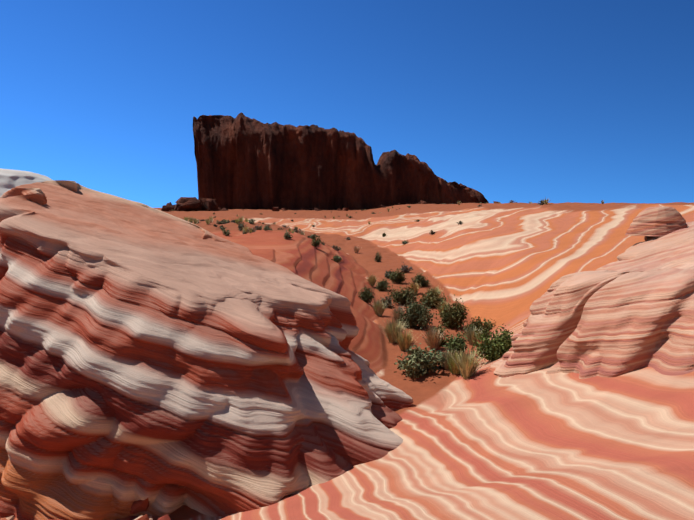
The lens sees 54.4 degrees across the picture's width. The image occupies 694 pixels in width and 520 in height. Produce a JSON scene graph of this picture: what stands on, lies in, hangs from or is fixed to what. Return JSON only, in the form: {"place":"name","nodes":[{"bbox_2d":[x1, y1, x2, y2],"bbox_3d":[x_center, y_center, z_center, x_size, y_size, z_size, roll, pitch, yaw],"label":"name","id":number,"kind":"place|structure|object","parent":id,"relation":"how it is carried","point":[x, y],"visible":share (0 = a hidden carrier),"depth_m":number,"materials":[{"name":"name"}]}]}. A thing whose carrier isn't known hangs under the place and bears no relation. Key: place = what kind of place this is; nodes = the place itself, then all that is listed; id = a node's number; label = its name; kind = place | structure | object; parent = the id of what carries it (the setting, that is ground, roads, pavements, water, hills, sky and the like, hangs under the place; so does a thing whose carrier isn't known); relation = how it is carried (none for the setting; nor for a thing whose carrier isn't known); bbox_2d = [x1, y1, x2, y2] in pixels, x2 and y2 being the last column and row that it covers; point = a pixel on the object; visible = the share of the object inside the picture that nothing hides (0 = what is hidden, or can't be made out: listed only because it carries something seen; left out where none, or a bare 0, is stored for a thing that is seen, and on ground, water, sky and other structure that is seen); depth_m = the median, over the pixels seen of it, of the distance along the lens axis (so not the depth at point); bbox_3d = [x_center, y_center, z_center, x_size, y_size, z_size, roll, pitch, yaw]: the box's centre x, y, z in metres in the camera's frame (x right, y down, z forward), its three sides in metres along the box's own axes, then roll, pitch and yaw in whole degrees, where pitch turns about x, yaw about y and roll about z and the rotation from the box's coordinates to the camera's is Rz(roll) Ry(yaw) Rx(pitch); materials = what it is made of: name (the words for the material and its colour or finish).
{"place":"outdoors","nodes":[
{"label":"outdoors","id":0,"kind":"place"},
{"bbox_2d":[0,0,693,207],"label":"sky","id":1,"kind":"structure","parent":0,"point":[520,101],"materials":[{"name":"blue"}]},
{"bbox_2d":[115,202,693,519],"bbox_3d":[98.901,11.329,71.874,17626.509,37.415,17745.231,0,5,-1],"label":"terrain","id":2,"kind":"structure","parent":0,"point":[484,442],"depth_m":14.98,"materials":[{"name":"stone"}]},
{"bbox_2d":[0,168,51,196],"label":"rock outcrop","id":3,"kind":"object","parent":2,"relation":"on","point":[10,179],"visible":0.19,"depth_m":43.63,"materials":[{"name":"stone"}]},
{"bbox_2d":[0,498,170,519],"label":"rubble rock","id":4,"kind":"object","parent":2,"relation":"on","point":[139,506],"depth_m":12.12,"materials":[{"name":"stone"}]},
{"bbox_2d":[0,180,412,519],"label":"dome rock","id":5,"kind":"object","parent":2,"relation":"on","point":[164,363],"visible":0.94,"depth_m":13.48,"materials":[{"name":"stone"}]},
{"bbox_2d":[161,197,497,211],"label":"boulders","id":6,"kind":"object","parent":2,"relation":"on","point":[192,204],"visible":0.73,"depth_m":195.32,"materials":[{"name":"brown stone"}]},
{"bbox_2d":[193,113,488,209],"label":"butte","id":7,"kind":"object","parent":2,"relation":"on","point":[243,161],"visible":0.94,"depth_m":212.12,"materials":[{"name":"brown stone"}]},
{"bbox_2d":[172,200,545,378],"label":"shrub","id":8,"kind":"object","parent":2,"relation":"on","point":[417,363],"depth_m":22.22,"materials":[{"name":"green plant"}]},
{"bbox_2d":[183,198,603,378],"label":"grass tufts","id":9,"kind":"object","parent":2,"relation":"on","point":[463,364],"visible":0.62,"depth_m":25.31,"materials":[{"name":"green plant"}]},
{"bbox_2d":[311,233,515,360],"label":"shrubs","id":10,"kind":"object","parent":2,"relation":"on","point":[491,350],"visible":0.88,"depth_m":28.67,"materials":[{"name":"green plant"}]},
{"bbox_2d":[490,221,693,378],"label":"mound rock","id":11,"kind":"object","parent":2,"relation":"on","point":[631,309],"visible":0.94,"depth_m":16.19,"materials":[{"name":"stone"}]},
{"bbox_2d":[625,206,687,236],"bbox_3d":[10.525,-1.306,22.586,2.178,0.969,1.744,0,5,-1],"label":"cap boulder","id":12,"kind":"object","parent":11,"relation":"on","point":[660,221],"visible":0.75,"depth_m":22.13,"materials":[{"name":"stone"}]}
]}

